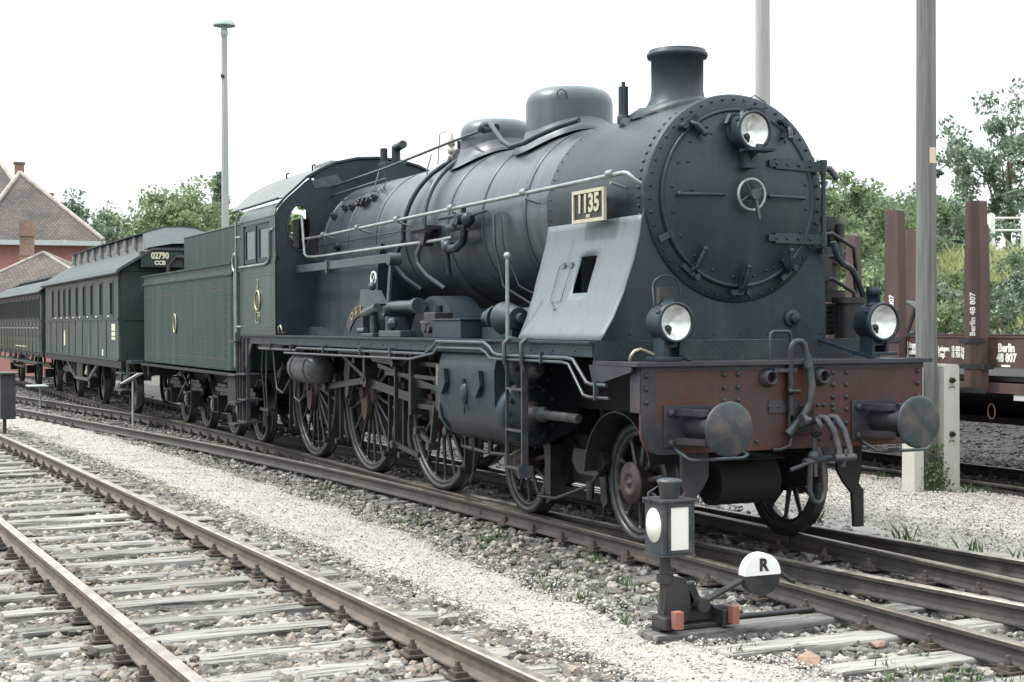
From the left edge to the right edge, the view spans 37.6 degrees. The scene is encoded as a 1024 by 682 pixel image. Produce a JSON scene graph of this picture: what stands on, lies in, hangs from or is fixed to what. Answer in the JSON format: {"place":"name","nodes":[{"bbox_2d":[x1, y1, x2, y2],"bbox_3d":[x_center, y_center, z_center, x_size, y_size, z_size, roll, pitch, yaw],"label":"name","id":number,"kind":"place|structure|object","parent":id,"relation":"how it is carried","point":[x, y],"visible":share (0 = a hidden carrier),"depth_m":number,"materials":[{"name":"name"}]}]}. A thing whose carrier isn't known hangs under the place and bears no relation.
{"place":"outdoors","nodes":[
{"label":"outdoors","id":0,"kind":"place"},
{"bbox_2d":[0,375,1023,681],"bbox_3d":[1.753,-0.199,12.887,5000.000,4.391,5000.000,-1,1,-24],"label":"ground","id":1,"kind":"structure","parent":0,"point":[152,387],"depth_m":13.49,"materials":[{"name":"grey gravel"}]},
{"bbox_2d":[0,371,18,433],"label":"relay box","id":2,"kind":"object","parent":1,"relation":"on","point":[7,394],"visible":0.89,"depth_m":26.24,"materials":[{"name":"metal"}]},
{"bbox_2d":[0,220,72,376],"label":"outbuilding","id":3,"kind":"structure","parent":1,"relation":"on","point":[30,265],"depth_m":60.94,"materials":[{"name":"red brick"}]},
{"bbox_2d":[26,384,48,408],"bbox_3d":[-11.504,1.363,36.481,0.450,0.590,0.700,-1,1,-24],"label":"marker post","id":4,"kind":"object","parent":1,"relation":"on","point":[41,385],"visible":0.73,"depth_m":36.44,"materials":[{"name":"metal"}]},
{"bbox_2d":[0,162,105,269],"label":"house","id":5,"kind":"structure","parent":1,"relation":"on","point":[61,230],"depth_m":69.77,"materials":[{"name":"red brick"}]},
{"bbox_2d":[61,187,129,242],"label":"tree","id":6,"kind":"object","parent":1,"relation":"on","point":[85,216],"visible":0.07,"depth_m":103.24,"materials":[{"name":"green plant"}]},
{"bbox_2d":[120,373,142,428],"bbox_3d":[-7.379,1.170,29.247,0.434,1.109,0.160,0,1,24],"label":"marker post","id":7,"kind":"object","parent":1,"relation":"on","point":[132,378],"visible":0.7,"depth_m":29.25,"materials":[{"name":"grey metal"}]},
{"bbox_2d":[94,174,221,242],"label":"tree","id":8,"kind":"object","parent":1,"relation":"on","point":[168,214],"visible":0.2,"depth_m":108.68,"materials":[{"name":"green plant"}]},
{"bbox_2d":[177,211,219,230],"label":"tree","id":9,"kind":"object","parent":1,"relation":"on","point":[189,220],"visible":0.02,"depth_m":106.19,"materials":[{"name":"green plant"}]},
{"bbox_2d":[206,170,230,224],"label":"tree","id":10,"kind":"object","parent":1,"relation":"on","point":[217,189],"visible":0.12,"depth_m":119.45,"materials":[{"name":"green plant"}]},
{"bbox_2d":[0,452,442,681],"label":"ballast stones","id":11,"kind":"object","parent":1,"relation":"on","point":[104,675],"visible":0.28,"depth_m":9.69,"materials":[{"name":"grey stone"}]},
{"bbox_2d":[213,16,235,227],"bbox_3d":[-7.252,-3.284,38.093,0.570,9.815,0.570,-1,1,-24],"label":"lamp post","id":12,"kind":"object","parent":1,"relation":"on","point":[223,23],"visible":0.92,"depth_m":38.00,"materials":[{"name":"metal"}]},
{"bbox_2d":[229,208,244,225],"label":"tree","id":13,"kind":"object","parent":1,"relation":"on","point":[232,218],"visible":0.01,"depth_m":106.33,"materials":[{"name":"green plant"}]},
{"bbox_2d":[0,431,561,681],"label":"railway track","id":14,"kind":"structure","parent":1,"relation":"on","point":[136,647],"depth_m":10.25,"materials":[{"name":"grey wood"}]},
{"bbox_2d":[275,206,304,236],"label":"tree","id":15,"kind":"object","parent":1,"relation":"on","point":[295,216],"visible":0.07,"depth_m":99.42,"materials":[{"name":"green plant"}]},
{"bbox_2d":[0,424,646,681],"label":"ballast stones","id":16,"kind":"object","parent":1,"relation":"on","point":[224,645],"visible":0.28,"depth_m":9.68,"materials":[{"name":"grey stone"}]},
{"bbox_2d":[16,395,789,566],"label":"railway track","id":17,"kind":"structure","parent":1,"relation":"on","point":[584,536],"depth_m":18.20,"materials":[{"name":"rusty steel"},{"name":"weathered wood"}]},
{"bbox_2d":[418,593,432,605],"bbox_3d":[-0.595,1.780,10.362,0.101,0.099,0.089,0,1,5],"label":"loose stone","id":18,"kind":"object","parent":1,"relation":"on","point":[425,598],"visible":0.84,"depth_m":10.33,"materials":[{"name":"beige stone"}]},
{"bbox_2d":[432,613,459,626],"bbox_3d":[-0.394,1.790,9.603,0.196,0.118,0.153,-1,1,-40],"label":"loose stone","id":19,"kind":"object","parent":1,"relation":"on","point":[449,619],"visible":0.88,"depth_m":9.54,"materials":[{"name":"grey stone"}]},
{"bbox_2d":[0,416,958,681],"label":"gravel path","id":20,"kind":"structure","parent":1,"relation":"on","point":[689,672],"depth_m":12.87,"materials":[{"name":"grey gravel"}]},
{"bbox_2d":[0,422,786,681],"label":"ballast stones","id":21,"kind":"object","parent":20,"relation":"on","point":[545,633],"visible":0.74,"depth_m":10.53,"materials":[{"name":"grey stone"}]},
{"bbox_2d":[2,430,872,681],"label":"ballast stones","id":22,"kind":"object","parent":20,"relation":"on","point":[639,677],"visible":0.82,"depth_m":10.13,"materials":[{"name":"grey stone"}]},
{"bbox_2d":[15,375,1023,680],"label":"railway track","id":23,"kind":"structure","parent":1,"relation":"on","point":[1001,653],"depth_m":11.73,"materials":[{"name":"rusty steel"},{"name":"wood"}]},
{"bbox_2d":[0,274,115,390],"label":"passenger coach","id":24,"kind":"object","parent":23,"relation":"on","point":[22,320],"visible":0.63,"depth_m":44.31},
{"bbox_2d":[40,226,210,412],"bbox_3d":[-8.680,-0.460,35.077,3.000,3.905,11.960,-1,1,-24],"label":"passenger coach","id":25,"kind":"object","parent":23,"relation":"on","point":[94,302],"visible":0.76,"depth_m":31.87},
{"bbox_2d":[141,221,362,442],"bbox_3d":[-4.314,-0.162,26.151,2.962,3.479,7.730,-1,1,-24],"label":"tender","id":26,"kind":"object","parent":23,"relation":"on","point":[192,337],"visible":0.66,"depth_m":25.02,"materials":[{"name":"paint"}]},
{"bbox_2d":[229,45,939,542],"bbox_3d":[-0.342,-0.491,17.479,3.049,4.305,13.300,-1,1,-24],"label":"steam locomotive","id":27,"kind":"object","parent":23,"relation":"on","point":[561,289],"visible":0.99,"depth_m":13.21,"materials":[{"name":"paint"}]},
{"bbox_2d":[657,108,826,295],"bbox_3d":[1.981,-1.159,12.478,1.647,1.563,0.315,-1,1,-24],"label":"smokebox door","id":28,"kind":"structure","parent":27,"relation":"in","point":[730,226],"depth_m":12.43,"materials":[{"name":"paint"}]},
{"bbox_2d":[16,387,1023,681],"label":"ballast stones","id":29,"kind":"object","parent":1,"relation":"on","point":[768,605],"visible":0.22,"depth_m":13.06,"materials":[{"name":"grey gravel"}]},
{"bbox_2d":[177,403,920,541],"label":"ballast stones","id":30,"kind":"object","parent":1,"relation":"on","point":[706,505],"visible":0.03,"depth_m":16.64,"materials":[{"name":"grey gravel"}]},
{"bbox_2d":[111,426,1023,681],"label":"weeds","id":31,"kind":"object","parent":1,"relation":"on","point":[600,558],"visible":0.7,"depth_m":11.56,"materials":[{"name":"green plant"}]},
{"bbox_2d":[278,415,931,543],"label":"ballast stones","id":32,"kind":"object","parent":1,"relation":"on","point":[734,505],"visible":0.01,"depth_m":16.62,"materials":[{"name":"grey gravel"}]},
{"bbox_2d":[414,476,1023,627],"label":"railway track","id":33,"kind":"structure","parent":1,"relation":"on","point":[998,610],"depth_m":11.62,"materials":[{"name":"brown metal"}]},
{"bbox_2d":[638,478,820,644],"bbox_3d":[1.415,1.390,9.744,1.240,1.045,0.329,-1,1,-24],"label":"switch stand","id":34,"kind":"object","parent":1,"relation":"on","point":[685,608],"visible":0.99,"depth_m":9.58,"materials":[{"name":"black metal"}]},
{"bbox_2d":[500,459,1023,558],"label":"weeds","id":35,"kind":"object","parent":1,"relation":"on","point":[910,539],"visible":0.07,"depth_m":13.77,"materials":[{"name":"green plant"}]},
{"bbox_2d":[755,0,769,104],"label":"wooden pole","id":36,"kind":"object","parent":1,"relation":"on","point":[762,49],"visible":0.2,"depth_m":28.12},
{"bbox_2d":[797,650,819,668],"bbox_3d":[1.732,1.872,8.807,0.137,0.115,0.133,0,1,18],"label":"loose stone","id":37,"kind":"object","parent":1,"relation":"on","point":[809,657],"visible":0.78,"depth_m":8.78,"materials":[{"name":"beige stone"}]},
{"bbox_2d":[830,208,865,276],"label":"tree","id":38,"kind":"object","parent":1,"relation":"on","point":[856,223],"visible":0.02,"depth_m":40.67,"materials":[{"name":"green plant"}]},
{"bbox_2d":[696,468,1023,558],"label":"gravel yard","id":39,"kind":"structure","parent":1,"relation":"on","point":[867,529],"depth_m":15.32,"materials":[{"name":"grey gravel"}]},
{"bbox_2d":[902,444,923,491],"bbox_3d":[4.665,1.090,17.528,0.140,1.645,0.220,-1,1,-24],"label":"concrete post","id":40,"kind":"object","parent":39,"relation":"on","point":[912,471],"visible":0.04,"depth_m":17.45,"materials":[{"name":"white concrete"}]},
{"bbox_2d":[916,0,936,490],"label":"wooden pole","id":41,"kind":"object","parent":39,"relation":"on","point":[926,273],"visible":0.76,"depth_m":17.53,"materials":[{"name":"grey wood"}]},
{"bbox_2d":[937,363,959,490],"bbox_3d":[5.116,1.086,17.695,0.240,1.645,0.290,-1,1,-24],"label":"concrete post","id":42,"kind":"object","parent":39,"relation":"on","point":[948,435],"visible":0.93,"depth_m":17.63,"materials":[{"name":"white concrete"}]},
{"bbox_2d":[838,267,883,301],"bbox_3d":[6.678,0.190,29.978,3.410,3.316,3.094,-1,1,-24],"label":"bush","id":43,"kind":"object","parent":1,"relation":"on","point":[843,280],"visible":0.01,"depth_m":29.58,"materials":[{"name":"green plant"}]},
{"bbox_2d":[813,157,915,294],"bbox_3d":[8.496,-2.414,40.056,4.994,4.873,5.514,0,1,18],"label":"tree","id":44,"kind":"object","parent":1,"relation":"on","point":[857,195],"visible":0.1,"depth_m":39.07,"materials":[{"name":"green plant"}]},
{"bbox_2d":[709,618,1023,662],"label":"switch timber","id":45,"kind":"object","parent":1,"relation":"on","point":[816,644],"visible":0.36,"depth_m":9.31,"materials":[{"name":"grey wood"}]},
{"bbox_2d":[871,640,885,648],"bbox_3d":[2.276,1.889,9.361,0.110,0.059,0.076,-1,1,-24],"label":"loose stone","id":46,"kind":"object","parent":1,"relation":"on","point":[877,644],"visible":1,"depth_m":9.34,"materials":[{"name":"beige stone"}]},
{"bbox_2d":[741,595,1022,626],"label":"switch timber","id":47,"kind":"object","parent":1,"relation":"on","point":[825,620],"visible":0.02,"depth_m":10.35,"materials":[{"name":"grey wood"}]},
{"bbox_2d":[739,607,813,619],"bbox_3d":[1.563,1.829,10.019,1.050,0.040,0.040,-1,1,-24],"label":"point rod","id":48,"kind":"object","parent":47,"relation":"on","point":[776,613],"visible":0.63,"depth_m":10.10,"materials":[{"name":"black metal"}]},
{"bbox_2d":[828,180,964,257],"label":"tree","id":49,"kind":"object","parent":1,"relation":"on","point":[944,216],"visible":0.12,"depth_m":42.62,"materials":[{"name":"green plant"}]},
{"bbox_2d":[834,255,963,330],"bbox_3d":[7.783,-0.037,30.769,2.512,3.519,3.792,-1,1,-35],"label":"bush","id":50,"kind":"object","parent":1,"relation":"on","point":[874,262],"visible":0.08,"depth_m":30.97,"materials":[{"name":"green plant"}]},
{"bbox_2d":[865,257,963,331],"bbox_3d":[8.841,-0.609,32.941,2.920,2.984,2.570,-1,1,-24],"label":"bush","id":51,"kind":"object","parent":1,"relation":"on","point":[954,278],"visible":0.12,"depth_m":33.02,"materials":[{"name":"green plant"}]},
{"bbox_2d":[819,641,1023,681],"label":"switch timber","id":52,"kind":"object","parent":1,"relation":"on","point":[932,661],"visible":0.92,"depth_m":8.71,"materials":[{"name":"grey wood"}]},
{"bbox_2d":[827,451,1023,497],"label":"railway track","id":53,"kind":"structure","parent":1,"relation":"on","point":[997,472],"depth_m":20.50,"materials":[{"name":"rusty steel"},{"name":"wood"}]},
{"bbox_2d":[775,200,1023,425],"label":"stake wagon","id":54,"kind":"object","parent":53,"relation":"on","point":[991,378],"visible":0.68,"depth_m":18.20,"materials":[{"name":"metal"}]},
{"bbox_2d":[832,421,1023,498],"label":"ballast stones","id":55,"kind":"object","parent":1,"relation":"on","point":[1013,463],"visible":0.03,"depth_m":23.95,"materials":[{"name":"grey gravel"}]},
{"bbox_2d":[869,182,998,254],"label":"tree","id":56,"kind":"object","parent":1,"relation":"on","point":[958,217],"visible":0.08,"depth_m":48.80,"materials":[{"name":"green plant"}]},
{"bbox_2d":[919,443,954,492],"bbox_3d":[4.920,1.495,17.472,0.478,0.632,0.271,-1,1,-24],"label":"ivy","id":57,"kind":"object","parent":1,"relation":"on","point":[939,482],"visible":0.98,"depth_m":17.45,"materials":[{"name":"green plant"}]},
{"bbox_2d":[937,289,1005,333],"bbox_3d":[8.589,0.268,28.949,2.041,2.630,1.723,0,1,23],"label":"bush","id":58,"kind":"object","parent":1,"relation":"on","point":[945,315],"visible":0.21,"depth_m":28.65,"materials":[{"name":"green plant"}]},
{"bbox_2d":[940,212,1016,251],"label":"tree","id":59,"kind":"object","parent":1,"relation":"on","point":[1000,224],"visible":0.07,"depth_m":53.38,"materials":[{"name":"green plant"}]},
{"bbox_2d":[936,77,1023,249],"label":"tree","id":60,"kind":"object","parent":1,"relation":"on","point":[1011,146],"visible":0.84,"depth_m":57.46,"materials":[{"name":"green leaf"},{"name":"bark"}]},
{"bbox_2d":[937,270,1023,333],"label":"bush","id":61,"kind":"object","parent":1,"relation":"on","point":[1015,297],"visible":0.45,"depth_m":27.95,"materials":[{"name":"green leaf"},{"name":"bark"}]},
{"bbox_2d":[957,240,1023,315],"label":"bush","id":62,"kind":"object","parent":1,"relation":"on","point":[1015,260],"visible":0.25,"depth_m":32.65,"materials":[{"name":"green plant"}]},
{"bbox_2d":[973,675,1023,681],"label":"switch timber","id":63,"kind":"object","parent":1,"relation":"on","point":[1016,678],"depth_m":8.29,"materials":[{"name":"grey wood"}]},
{"bbox_2d":[998,186,1023,247],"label":"tree","id":64,"kind":"object","parent":1,"relation":"on","point":[1020,195],"visible":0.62,"depth_m":56.10,"materials":[{"name":"green plant"}]},
{"bbox_2d":[0,0,1023,249],"label":"sky","id":65,"kind":"structure","parent":0,"point":[107,100],"materials":[{"name":"white"}]},
{"bbox_2d":[906,301,915,355],"bbox_3d":[5.244,-0.039,20.076,0.240,1.000,1.000,-1,1,-24],"label":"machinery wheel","id":66,"kind":"object","parent":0,"point":[911,320],"visible":0.06,"depth_m":19.94,"materials":[{"name":"metal"}]},
{"bbox_2d":[866,236,1023,333],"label":"bank grass","id":67,"kind":"structure","parent":0,"point":[950,259],"depth_m":39.43,"materials":[{"name":"green plant"}]},
{"bbox_2d":[987,214,1023,247],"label":"white fence","id":68,"kind":"object","parent":67,"relation":"on","point":[991,218],"visible":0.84,"depth_m":50.09,"materials":[{"name":"metal"}]}
]}

